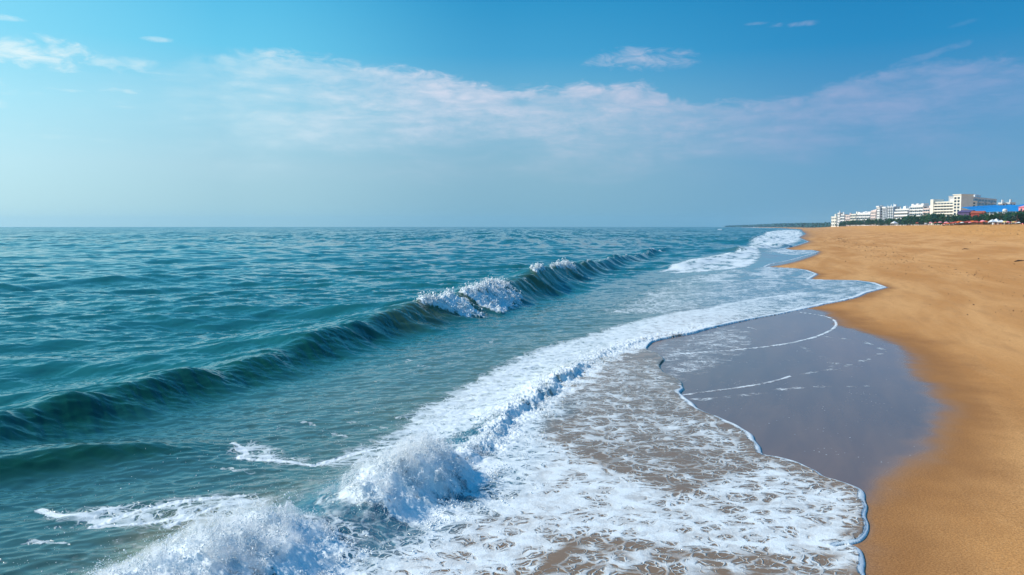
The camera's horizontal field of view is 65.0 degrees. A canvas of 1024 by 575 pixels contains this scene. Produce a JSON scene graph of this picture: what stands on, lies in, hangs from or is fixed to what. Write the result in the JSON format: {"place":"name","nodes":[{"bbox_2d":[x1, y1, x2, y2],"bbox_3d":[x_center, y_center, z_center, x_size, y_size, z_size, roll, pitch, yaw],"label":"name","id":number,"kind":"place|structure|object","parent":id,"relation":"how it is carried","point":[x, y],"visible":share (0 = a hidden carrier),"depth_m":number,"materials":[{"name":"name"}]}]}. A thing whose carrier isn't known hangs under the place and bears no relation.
{"place":"outdoors","nodes":[
{"label":"outdoors","id":0,"kind":"place"},
{"bbox_2d":[0,227,886,574],"bbox_3d":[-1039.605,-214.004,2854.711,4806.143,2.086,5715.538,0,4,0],"label":"sea","id":1,"kind":"structure","parent":0,"point":[130,357],"depth_m":17.67,"materials":[{"name":"liquid"}]},
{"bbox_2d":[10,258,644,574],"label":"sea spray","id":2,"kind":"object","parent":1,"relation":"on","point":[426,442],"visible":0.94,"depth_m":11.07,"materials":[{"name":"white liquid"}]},
{"bbox_2d":[0,0,1023,226],"label":"sky","id":3,"kind":"structure","parent":0,"point":[114,113],"materials":[{"name":"blue"}]},
{"bbox_2d":[647,224,1023,574],"bbox_3d":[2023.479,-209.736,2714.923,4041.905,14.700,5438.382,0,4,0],"label":"beach","id":4,"kind":"structure","parent":0,"point":[899,400],"depth_m":20.48,"materials":[{"name":"beige sand"}]},
{"bbox_2d":[725,222,844,227],"bbox_3d":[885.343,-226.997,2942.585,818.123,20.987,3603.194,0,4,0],"label":"wood","id":5,"kind":"object","parent":4,"relation":"on","point":[817,225],"visible":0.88,"depth_m":2620.99,"materials":[{"name":"green plant"}]},
{"bbox_2d":[831,214,837,226],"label":"apartment block","id":6,"kind":"structure","parent":4,"relation":"on","point":[833,219],"depth_m":1304.14,"materials":[{"name":"white concrete"}]},
{"bbox_2d":[837,211,842,226],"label":"apartment block","id":7,"kind":"structure","parent":4,"relation":"on","point":[838,217],"depth_m":1241.97,"materials":[{"name":"white concrete"}]},
{"bbox_2d":[840,212,847,221],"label":"apartment block","id":8,"kind":"structure","parent":4,"relation":"on","point":[842,217],"depth_m":1208.47,"materials":[{"name":"white concrete"}]},
{"bbox_2d":[845,213,851,225],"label":"apartment block","id":9,"kind":"structure","parent":4,"relation":"on","point":[847,217],"depth_m":1164.96,"materials":[{"name":"white concrete"}]},
{"bbox_2d":[850,212,857,225],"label":"apartment block","id":10,"kind":"structure","parent":4,"relation":"on","point":[853,216],"depth_m":1113.21,"materials":[{"name":"white concrete"}]},
{"bbox_2d":[856,211,870,225],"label":"apartment block","id":11,"kind":"structure","parent":4,"relation":"on","point":[865,215],"depth_m":1059.27,"materials":[{"name":"white concrete"}]},
{"bbox_2d":[870,209,876,225],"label":"apartment block","id":12,"kind":"structure","parent":4,"relation":"on","point":[873,214],"depth_m":987.23,"materials":[{"name":"white concrete"}]},
{"bbox_2d":[876,205,883,225],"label":"apartment tower","id":13,"kind":"structure","parent":4,"relation":"on","point":[879,212],"depth_m":938.47,"materials":[{"name":"white concrete"}]},
{"bbox_2d":[882,206,890,225],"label":"apartment tower","id":14,"kind":"structure","parent":4,"relation":"on","point":[884,212],"depth_m":920.84,"materials":[{"name":"white concrete"}]},
{"bbox_2d":[886,204,901,225],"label":"apartment tower","id":15,"kind":"structure","parent":4,"relation":"on","point":[890,212],"depth_m":885.67,"materials":[{"name":"white concrete"}]},
{"bbox_2d":[894,206,910,224],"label":"apartment block","id":16,"kind":"structure","parent":4,"relation":"on","point":[903,212],"depth_m":861.81,"materials":[{"name":"white concrete"}]},
{"bbox_2d":[909,203,928,224],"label":"apartment block","id":17,"kind":"structure","parent":4,"relation":"on","point":[916,209],"depth_m":821.60,"materials":[{"name":"white concrete"}]},
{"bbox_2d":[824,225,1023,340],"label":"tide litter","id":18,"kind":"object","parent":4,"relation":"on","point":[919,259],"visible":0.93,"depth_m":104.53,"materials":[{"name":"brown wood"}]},
{"bbox_2d":[922,206,929,224],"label":"apartment block","id":19,"kind":"structure","parent":4,"relation":"on","point":[925,211],"depth_m":788.73,"materials":[{"name":"white concrete"}]},
{"bbox_2d":[924,214,931,224],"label":"broadleaf tree","id":20,"kind":"object","parent":4,"relation":"on","point":[926,218],"visible":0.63,"depth_m":572.29,"materials":[{"name":"green plant"}]},
{"bbox_2d":[928,213,942,223],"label":"broadleaf tree","id":21,"kind":"object","parent":4,"relation":"on","point":[933,220],"visible":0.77,"depth_m":522.58,"materials":[{"name":"green plant"}]},
{"bbox_2d":[935,214,940,224],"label":"casuarina tree","id":22,"kind":"object","parent":4,"relation":"on","point":[937,216],"visible":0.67,"depth_m":517.03,"materials":[{"name":"green plant"}]},
{"bbox_2d":[930,194,977,224],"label":"hotel","id":23,"kind":"structure","parent":4,"relation":"on","point":[955,205],"depth_m":645.85,"materials":[{"name":"white concrete"}]},
{"bbox_2d":[951,214,957,220],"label":"broadleaf tree","id":24,"kind":"object","parent":4,"relation":"on","point":[953,218],"visible":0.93,"depth_m":433.24,"materials":[{"name":"green plant"}]},
{"bbox_2d":[957,210,974,224],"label":"shop house","id":25,"kind":"structure","parent":4,"relation":"on","point":[963,212],"depth_m":481.35,"materials":[{"name":"purple paint"}]},
{"bbox_2d":[948,194,996,212],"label":"apartment block","id":26,"kind":"structure","parent":4,"relation":"on","point":[983,201],"depth_m":734.62,"materials":[{"name":"white concrete"}]},
{"bbox_2d":[971,211,985,216],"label":"shop house","id":27,"kind":"structure","parent":4,"relation":"on","point":[973,213],"depth_m":471.26,"materials":[{"name":"red paint"}]},
{"bbox_2d":[973,214,986,223],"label":"broadleaf tree","id":28,"kind":"object","parent":4,"relation":"on","point":[977,217],"visible":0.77,"depth_m":385.96,"materials":[{"name":"green plant"}]},
{"bbox_2d":[962,204,1023,224],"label":"market hall","id":29,"kind":"structure","parent":4,"relation":"on","point":[999,208],"depth_m":507.91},
{"bbox_2d":[994,214,1005,224],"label":"broadleaf tree","id":30,"kind":"object","parent":4,"relation":"on","point":[1000,216],"visible":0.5,"depth_m":373.19,"materials":[{"name":"green plant"}]},
{"bbox_2d":[1004,199,1015,212],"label":"apartment block","id":31,"kind":"structure","parent":4,"relation":"on","point":[1010,202],"depth_m":793.16,"materials":[{"name":"white concrete"}]},
{"bbox_2d":[1003,212,1018,222],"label":"broadleaf tree","id":32,"kind":"object","parent":4,"relation":"on","point":[1007,217],"visible":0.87,"depth_m":352.18,"materials":[{"name":"green plant"}]},
{"bbox_2d":[1009,212,1021,223],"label":"palm tree","id":33,"kind":"object","parent":4,"relation":"on","point":[1015,213],"visible":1,"depth_m":347.36,"materials":[{"name":"green plant"}]},
{"bbox_2d":[1014,210,1023,223],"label":"casuarina tree","id":34,"kind":"object","parent":4,"relation":"on","point":[1021,220],"visible":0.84,"depth_m":349.63,"materials":[{"name":"green plant"}]}
]}

